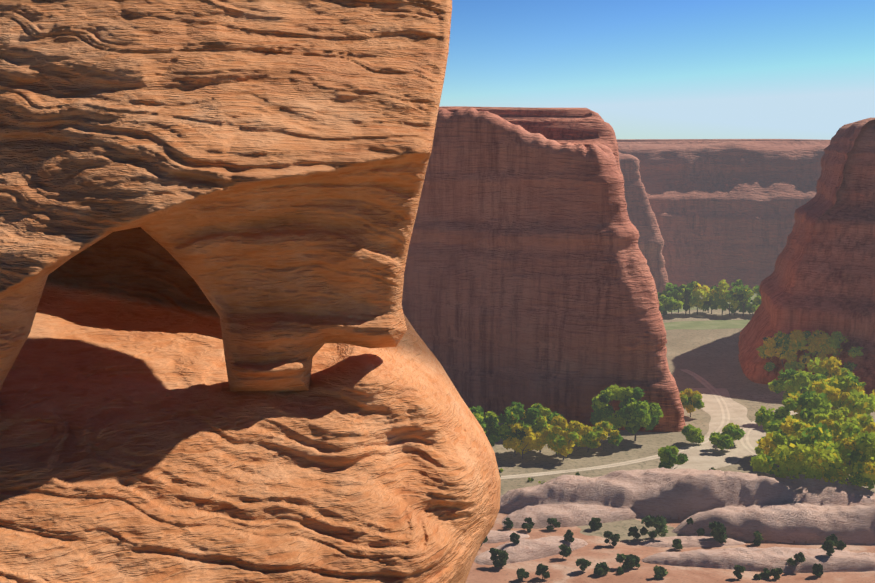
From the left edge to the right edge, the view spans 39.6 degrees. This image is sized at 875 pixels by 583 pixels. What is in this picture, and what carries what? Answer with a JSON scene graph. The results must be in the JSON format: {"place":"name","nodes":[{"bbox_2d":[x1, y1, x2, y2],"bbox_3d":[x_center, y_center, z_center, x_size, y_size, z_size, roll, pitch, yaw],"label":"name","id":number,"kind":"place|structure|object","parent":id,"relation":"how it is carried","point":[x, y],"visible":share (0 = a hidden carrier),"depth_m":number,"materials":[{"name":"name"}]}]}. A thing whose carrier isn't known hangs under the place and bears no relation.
{"place":"outdoors","nodes":[
{"label":"outdoors","id":0,"kind":"place"},
{"bbox_2d":[0,227,500,582],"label":"rock ledge","id":1,"kind":"object","parent":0,"point":[140,442],"visible":0.81,"depth_m":13.06,"materials":[{"name":"stone"}]},
{"bbox_2d":[402,106,685,431],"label":"sandstone butte","id":2,"kind":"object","parent":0,"point":[529,281],"depth_m":442.53,"materials":[{"name":"brown stone"}]},
{"bbox_2d":[500,369,729,478],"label":"road","id":3,"kind":"structure","parent":0,"point":[726,406],"depth_m":398.84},
{"bbox_2d":[500,369,730,478],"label":"road","id":4,"kind":"structure","parent":0,"point":[723,414],"depth_m":405.43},
{"bbox_2d":[439,0,874,139],"label":"sky","id":5,"kind":"structure","parent":0,"point":[651,69],"materials":[{"name":"blue"}]},
{"bbox_2d":[465,512,874,582],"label":"desert ground","id":6,"kind":"structure","parent":0,"point":[594,551],"depth_m":283.91,"materials":[{"name":"beige sand"}]},
{"bbox_2d":[489,548,508,567],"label":"juniper","id":7,"kind":"object","parent":6,"relation":"on","point":[502,557],"visible":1,"depth_m":286.23,"materials":[{"name":"green plant"}]},
{"bbox_2d":[503,517,513,529],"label":"juniper","id":8,"kind":"object","parent":6,"relation":"on","point":[508,523],"visible":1,"depth_m":315.68,"materials":[{"name":"green plant"}]},
{"bbox_2d":[516,568,528,579],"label":"juniper","id":9,"kind":"object","parent":6,"relation":"on","point":[521,573],"visible":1,"depth_m":276.92,"materials":[{"name":"green plant"}]},
{"bbox_2d":[521,517,534,531],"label":"juniper","id":10,"kind":"object","parent":6,"relation":"on","point":[528,525],"visible":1,"depth_m":313.98,"materials":[{"name":"green plant"}]},
{"bbox_2d":[535,563,549,578],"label":"juniper","id":11,"kind":"object","parent":6,"relation":"on","point":[541,569],"visible":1,"depth_m":277.40,"materials":[{"name":"green plant"}]},
{"bbox_2d":[546,518,560,529],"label":"juniper","id":12,"kind":"object","parent":6,"relation":"on","point":[553,522],"visible":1,"depth_m":315.64,"materials":[{"name":"green plant"}]},
{"bbox_2d":[558,544,571,556],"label":"juniper","id":13,"kind":"object","parent":6,"relation":"on","point":[566,551],"visible":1,"depth_m":292.00,"materials":[{"name":"green plant"}]},
{"bbox_2d":[575,558,591,570],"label":"juniper","id":14,"kind":"object","parent":6,"relation":"on","point":[583,563],"visible":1,"depth_m":280.60,"materials":[{"name":"green plant"}]},
{"bbox_2d":[589,517,601,529],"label":"juniper","id":15,"kind":"object","parent":6,"relation":"on","point":[595,523],"visible":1,"depth_m":316.03,"materials":[{"name":"green plant"}]},
{"bbox_2d":[593,561,609,574],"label":"juniper","id":16,"kind":"object","parent":6,"relation":"on","point":[601,568],"visible":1,"depth_m":278.67,"materials":[{"name":"green plant"}]},
{"bbox_2d":[616,566,623,574],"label":"juniper","id":17,"kind":"object","parent":6,"relation":"on","point":[619,570],"visible":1,"depth_m":279.38,"materials":[{"name":"green plant"}]},
{"bbox_2d":[615,553,635,568],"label":"juniper","id":18,"kind":"object","parent":6,"relation":"on","point":[619,558],"visible":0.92,"depth_m":282.67,"materials":[{"name":"green plant"}]},
{"bbox_2d":[623,554,638,568],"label":"juniper","id":19,"kind":"object","parent":6,"relation":"on","point":[635,561],"visible":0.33,"depth_m":282.92,"materials":[{"name":"green plant"}]},
{"bbox_2d":[627,526,640,538],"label":"juniper","id":20,"kind":"object","parent":6,"relation":"on","point":[633,532],"visible":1,"depth_m":307.31,"materials":[{"name":"green plant"}]},
{"bbox_2d":[628,555,640,568],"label":"juniper","id":21,"kind":"object","parent":6,"relation":"on","point":[638,565],"visible":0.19,"depth_m":283.30,"materials":[{"name":"green plant"}]},
{"bbox_2d":[640,515,667,538],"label":"juniper","id":22,"kind":"object","parent":6,"relation":"on","point":[658,523],"visible":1,"depth_m":307.23,"materials":[{"name":"green plant"}]},
{"bbox_2d":[653,565,667,578],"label":"juniper","id":23,"kind":"object","parent":6,"relation":"on","point":[660,572],"visible":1,"depth_m":275.87,"materials":[{"name":"green plant"}]},
{"bbox_2d":[672,539,682,549],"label":"juniper","id":24,"kind":"object","parent":6,"relation":"on","point":[677,544],"visible":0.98,"depth_m":299.03,"materials":[{"name":"green plant"}]},
{"bbox_2d":[708,521,727,543],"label":"juniper","id":25,"kind":"object","parent":6,"relation":"on","point":[718,528],"visible":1,"depth_m":303.18,"materials":[{"name":"green plant"}]},
{"bbox_2d":[733,565,744,578],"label":"juniper","id":26,"kind":"object","parent":6,"relation":"on","point":[738,571],"visible":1,"depth_m":275.76,"materials":[{"name":"green plant"}]},
{"bbox_2d":[753,574,760,579],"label":"juniper","id":27,"kind":"object","parent":6,"relation":"on","point":[757,576],"visible":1,"depth_m":276.16,"materials":[{"name":"green plant"}]},
{"bbox_2d":[759,568,772,578],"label":"juniper","id":28,"kind":"object","parent":6,"relation":"on","point":[765,573],"visible":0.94,"depth_m":277.13,"materials":[{"name":"green plant"}]},
{"bbox_2d":[770,567,782,578],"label":"juniper","id":29,"kind":"object","parent":6,"relation":"on","point":[776,573],"visible":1,"depth_m":276.21,"materials":[{"name":"green plant"}]},
{"bbox_2d":[812,563,822,576],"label":"juniper","id":30,"kind":"object","parent":6,"relation":"on","point":[817,570],"visible":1,"depth_m":278.11,"materials":[{"name":"green plant"}]},
{"bbox_2d":[825,534,837,546],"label":"juniper","id":31,"kind":"object","parent":6,"relation":"on","point":[833,537],"visible":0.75,"depth_m":299.88,"materials":[{"name":"green plant"}]},
{"bbox_2d":[483,309,874,541],"bbox_3d":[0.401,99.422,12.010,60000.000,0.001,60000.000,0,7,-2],"label":"ground","id":32,"kind":"structure","parent":0,"point":[711,356],"depth_m":431.42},
{"bbox_2d":[469,406,499,446],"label":"cottonwood","id":33,"kind":"object","parent":32,"relation":"on","point":[489,420],"visible":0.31,"depth_m":384.94,"materials":[{"name":"green plant"}]},
{"bbox_2d":[487,401,547,456],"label":"cottonwood","id":34,"kind":"object","parent":32,"relation":"on","point":[514,411],"visible":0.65,"depth_m":385.92,"materials":[{"name":"green plant"}]},
{"bbox_2d":[502,422,545,458],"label":"cottonwood","id":35,"kind":"object","parent":32,"relation":"on","point":[532,441],"visible":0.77,"depth_m":383.95,"materials":[{"name":"yellow plant"}]},
{"bbox_2d":[521,403,562,451],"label":"cottonwood","id":36,"kind":"object","parent":32,"relation":"on","point":[548,414],"visible":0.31,"depth_m":391.83,"materials":[{"name":"green plant"}]},
{"bbox_2d":[541,422,574,455],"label":"cottonwood","id":37,"kind":"object","parent":32,"relation":"on","point":[552,434],"visible":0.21,"depth_m":385.94,"materials":[{"name":"yellow plant"}]},
{"bbox_2d":[544,415,583,459],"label":"cottonwood","id":38,"kind":"object","parent":32,"relation":"on","point":[561,445],"visible":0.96,"depth_m":382.45,"materials":[{"name":"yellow plant"}]},
{"bbox_2d":[574,424,603,451],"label":"cottonwood","id":39,"kind":"object","parent":32,"relation":"on","point":[590,438],"visible":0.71,"depth_m":393.41,"materials":[{"name":"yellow plant"}]},
{"bbox_2d":[592,421,622,449],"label":"cottonwood","id":40,"kind":"object","parent":32,"relation":"on","point":[615,438],"visible":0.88,"depth_m":394.59,"materials":[{"name":"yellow plant"}]},
{"bbox_2d":[603,531,619,546],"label":"juniper","id":41,"kind":"object","parent":32,"relation":"on","point":[613,538],"visible":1,"depth_m":302.23,"materials":[{"name":"green plant"}]},
{"bbox_2d":[590,384,646,429],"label":"cottonwood","id":42,"kind":"object","parent":32,"relation":"on","point":[602,408],"visible":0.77,"depth_m":406.09,"materials":[{"name":"green plant"}]},
{"bbox_2d":[616,387,663,440],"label":"cottonwood","id":43,"kind":"object","parent":32,"relation":"on","point":[648,421],"visible":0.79,"depth_m":405.56,"materials":[{"name":"green plant"}]},
{"bbox_2d":[619,152,667,294],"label":"buttress","id":44,"kind":"structure","parent":32,"relation":"on","point":[642,216],"depth_m":794.43,"materials":[{"name":"brown stone"}]},
{"bbox_2d":[658,296,667,312],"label":"tree","id":45,"kind":"object","parent":32,"relation":"on","point":[662,301],"visible":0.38,"depth_m":700.28,"materials":[{"name":"green plant"}]},
{"bbox_2d":[659,297,683,315],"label":"tree","id":46,"kind":"object","parent":32,"relation":"on","point":[672,303],"visible":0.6,"depth_m":697.13,"materials":[{"name":"green plant"}]},
{"bbox_2d":[658,289,684,313],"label":"tree","id":47,"kind":"object","parent":32,"relation":"on","point":[674,292],"visible":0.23,"depth_m":711.74,"materials":[{"name":"green plant"}]},
{"bbox_2d":[657,445,688,468],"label":"bush","id":48,"kind":"object","parent":32,"relation":"on","point":[669,457],"visible":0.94,"depth_m":361.67,"materials":[{"name":"green plant"}]},
{"bbox_2d":[474,467,874,572],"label":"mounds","id":49,"kind":"object","parent":32,"relation":"on","point":[744,507],"visible":0.83,"depth_m":319.04,"materials":[{"name":"beige stone"}]},
{"bbox_2d":[509,532,520,543],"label":"juniper","id":50,"kind":"object","parent":49,"relation":"on","point":[514,538],"visible":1,"depth_m":297.39,"materials":[{"name":"green plant"}]},
{"bbox_2d":[563,529,574,542],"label":"juniper","id":51,"kind":"object","parent":49,"relation":"on","point":[568,536],"visible":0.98,"depth_m":300.36,"materials":[{"name":"green plant"}]},
{"bbox_2d":[686,517,692,524],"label":"juniper","id":52,"kind":"object","parent":49,"relation":"on","point":[689,520],"visible":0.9,"depth_m":313.20,"materials":[{"name":"green plant"}]},
{"bbox_2d":[696,528,704,535],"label":"juniper","id":53,"kind":"object","parent":49,"relation":"on","point":[700,532],"visible":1,"depth_m":309.91,"materials":[{"name":"green plant"}]},
{"bbox_2d":[786,552,805,565],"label":"juniper","id":54,"kind":"object","parent":49,"relation":"on","point":[799,557],"visible":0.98,"depth_m":282.15,"materials":[{"name":"green plant"}]},
{"bbox_2d":[821,539,834,555],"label":"juniper","id":55,"kind":"object","parent":49,"relation":"on","point":[828,545],"visible":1,"depth_m":285.33,"materials":[{"name":"green plant"}]},
{"bbox_2d":[837,540,846,549],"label":"juniper","id":56,"kind":"object","parent":49,"relation":"on","point":[841,545],"visible":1,"depth_m":292.33,"materials":[{"name":"green plant"}]},
{"bbox_2d":[665,282,686,312],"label":"tree","id":57,"kind":"object","parent":32,"relation":"on","point":[668,287],"visible":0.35,"depth_m":715.00,"materials":[{"name":"green plant"}]},
{"bbox_2d":[674,282,694,314],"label":"tree","id":58,"kind":"object","parent":32,"relation":"on","point":[687,292],"visible":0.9,"depth_m":704.83,"materials":[{"name":"green plant"}]},
{"bbox_2d":[679,281,702,313],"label":"tree","id":59,"kind":"object","parent":32,"relation":"on","point":[692,298],"visible":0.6,"depth_m":706.74,"materials":[{"name":"green plant"}]},
{"bbox_2d":[680,388,704,416],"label":"cottonwood","id":60,"kind":"object","parent":32,"relation":"on","point":[691,401],"visible":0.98,"depth_m":443.53,"materials":[{"name":"green plant"}]},
{"bbox_2d":[681,424,703,442],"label":"cottonwood","id":61,"kind":"object","parent":32,"relation":"on","point":[691,433],"visible":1,"depth_m":404.10,"materials":[{"name":"green plant"}]},
{"bbox_2d":[690,281,709,314],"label":"tree","id":62,"kind":"object","parent":32,"relation":"on","point":[704,290],"visible":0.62,"depth_m":708.37,"materials":[{"name":"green plant"}]},
{"bbox_2d":[698,291,713,312],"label":"tree","id":63,"kind":"object","parent":32,"relation":"on","point":[706,305],"visible":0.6,"depth_m":712.63,"materials":[{"name":"green plant"}]},
{"bbox_2d":[664,320,749,329],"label":"grass field","id":64,"kind":"structure","parent":32,"relation":"on","point":[713,324],"depth_m":672.72,"materials":[{"name":"green plant"}]},
{"bbox_2d":[671,388,750,470],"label":"dry riverbed","id":65,"kind":"structure","parent":32,"relation":"on","point":[707,456],"depth_m":428.28,"materials":[{"name":"beige sand"}]},
{"bbox_2d":[707,285,720,313],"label":"tree","id":66,"kind":"object","parent":32,"relation":"on","point":[713,306],"visible":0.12,"depth_m":711.92,"materials":[{"name":"green plant"}]},
{"bbox_2d":[709,280,732,314],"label":"tree","id":67,"kind":"object","parent":32,"relation":"on","point":[723,286],"visible":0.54,"depth_m":706.14,"materials":[{"name":"green plant"}]},
{"bbox_2d":[709,431,733,449],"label":"bush","id":68,"kind":"object","parent":32,"relation":"on","point":[722,442],"visible":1,"depth_m":393.87,"materials":[{"name":"green plant"}]},
{"bbox_2d":[617,139,830,290],"bbox_3d":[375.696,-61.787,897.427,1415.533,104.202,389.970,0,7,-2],"label":"wall","id":69,"kind":"structure","parent":32,"relation":"on","point":[723,209],"depth_m":841.13,"materials":[{"name":"brown stone"}]},
{"bbox_2d":[714,291,744,315],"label":"tree","id":70,"kind":"object","parent":32,"relation":"on","point":[722,303],"visible":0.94,"depth_m":700.95,"materials":[{"name":"green plant"}]},
{"bbox_2d":[721,423,745,440],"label":"cottonwood","id":71,"kind":"object","parent":32,"relation":"on","point":[736,432],"visible":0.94,"depth_m":404.03,"materials":[{"name":"green plant"}]},
{"bbox_2d":[725,279,744,314],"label":"tree","id":72,"kind":"object","parent":32,"relation":"on","point":[733,284],"visible":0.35,"depth_m":705.62,"materials":[{"name":"green plant"}]},
{"bbox_2d":[731,284,753,316],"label":"tree","id":73,"kind":"object","parent":32,"relation":"on","point":[747,292],"visible":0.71,"depth_m":701.07,"materials":[{"name":"green plant"}]},
{"bbox_2d":[739,296,761,315],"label":"tree","id":74,"kind":"object","parent":32,"relation":"on","point":[749,307],"visible":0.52,"depth_m":702.02,"materials":[{"name":"green plant"}]},
{"bbox_2d":[750,285,760,295],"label":"tree","id":75,"kind":"object","parent":32,"relation":"on","point":[756,289],"visible":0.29,"depth_m":713.93,"materials":[{"name":"green plant"}]},
{"bbox_2d":[715,412,797,468],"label":"sand patch","id":76,"kind":"object","parent":32,"relation":"on","point":[737,454],"visible":0.04,"depth_m":397.75,"materials":[{"name":"beige sand"}]},
{"bbox_2d":[752,531,762,545],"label":"juniper","id":77,"kind":"object","parent":32,"relation":"on","point":[758,538],"visible":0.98,"depth_m":302.64,"materials":[{"name":"green plant"}]},
{"bbox_2d":[754,431,799,473],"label":"cottonwood","id":78,"kind":"object","parent":32,"relation":"on","point":[758,450],"visible":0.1,"depth_m":359.67,"materials":[{"name":"green plant"}]},
{"bbox_2d":[756,331,810,371],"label":"cottonwood","id":79,"kind":"object","parent":32,"relation":"on","point":[776,346],"visible":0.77,"depth_m":500.23,"materials":[{"name":"green plant"}]},
{"bbox_2d":[754,391,831,432],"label":"cottonwood","id":80,"kind":"object","parent":32,"relation":"on","point":[770,420],"visible":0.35,"depth_m":385.78,"materials":[{"name":"green plant"}]},
{"bbox_2d":[768,368,826,412],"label":"cottonwood","id":81,"kind":"object","parent":32,"relation":"on","point":[794,381],"visible":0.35,"depth_m":436.70,"materials":[{"name":"green plant"}]},
{"bbox_2d":[750,423,850,484],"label":"cottonwood","id":82,"kind":"object","parent":32,"relation":"on","point":[758,461],"visible":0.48,"depth_m":333.91,"materials":[{"name":"green plant"}]},
{"bbox_2d":[738,118,874,395],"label":"butte","id":83,"kind":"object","parent":32,"relation":"on","point":[821,277],"depth_m":523.41,"materials":[{"name":"red stone"}]},
{"bbox_2d":[778,416,843,442],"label":"cottonwood","id":84,"kind":"object","parent":32,"relation":"on","point":[789,427],"visible":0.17,"depth_m":359.30,"materials":[{"name":"green plant"}]},
{"bbox_2d":[784,329,842,371],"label":"cottonwood","id":85,"kind":"object","parent":32,"relation":"on","point":[823,347],"visible":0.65,"depth_m":497.69,"materials":[{"name":"green plant"}]},
{"bbox_2d":[770,422,874,489],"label":"cottonwood","id":86,"kind":"object","parent":32,"relation":"on","point":[811,444],"visible":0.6,"depth_m":329.50,"materials":[{"name":"green plant"}]},
{"bbox_2d":[781,379,869,421],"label":"cottonwood","id":87,"kind":"object","parent":32,"relation":"on","point":[856,405],"visible":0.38,"depth_m":388.81,"materials":[{"name":"green plant"}]},
{"bbox_2d":[800,356,854,390],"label":"cottonwood","id":88,"kind":"object","parent":32,"relation":"on","point":[829,367],"visible":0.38,"depth_m":446.30,"materials":[{"name":"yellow plant"}]},
{"bbox_2d":[805,329,863,370],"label":"cottonwood","id":89,"kind":"object","parent":32,"relation":"on","point":[834,340],"visible":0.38,"depth_m":491.84,"materials":[{"name":"green plant"}]},
{"bbox_2d":[814,405,874,441],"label":"cottonwood","id":90,"kind":"object","parent":32,"relation":"on","point":[864,422],"visible":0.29,"depth_m":365.18,"materials":[{"name":"green plant"}]},
{"bbox_2d":[819,423,874,486],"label":"cottonwood","id":91,"kind":"object","parent":32,"relation":"on","point":[855,444],"visible":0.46,"depth_m":329.49,"materials":[{"name":"green plant"}]},
{"bbox_2d":[827,374,874,421],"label":"cottonwood","id":92,"kind":"object","parent":32,"relation":"on","point":[846,383],"visible":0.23,"depth_m":397.48,"materials":[{"name":"green plant"}]},
{"bbox_2d":[667,292,757,311],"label":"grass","id":93,"kind":"structure","parent":0,"point":[752,298],"depth_m":737.55,"materials":[{"name":"green plant"}]},
{"bbox_2d":[740,422,756,455],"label":"road","id":94,"kind":"structure","parent":0,"point":[741,439],"depth_m":409.51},
{"bbox_2d":[738,411,793,456],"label":"road","id":95,"kind":"structure","parent":0,"point":[747,439],"depth_m":415.04,"materials":[{"name":"beige sand"}]},
{"bbox_3d":[-3.637,-1.287,15.020,7.889,6.938,7.114,0,7,-2],"label":"head","id":96,"kind":"object","parent":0,"visible":0},
{"bbox_2d":[0,0,451,422],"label":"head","id":97,"kind":"object","parent":96,"relation":"attached to","point":[256,169],"visible":1,"depth_m":13.81}
]}

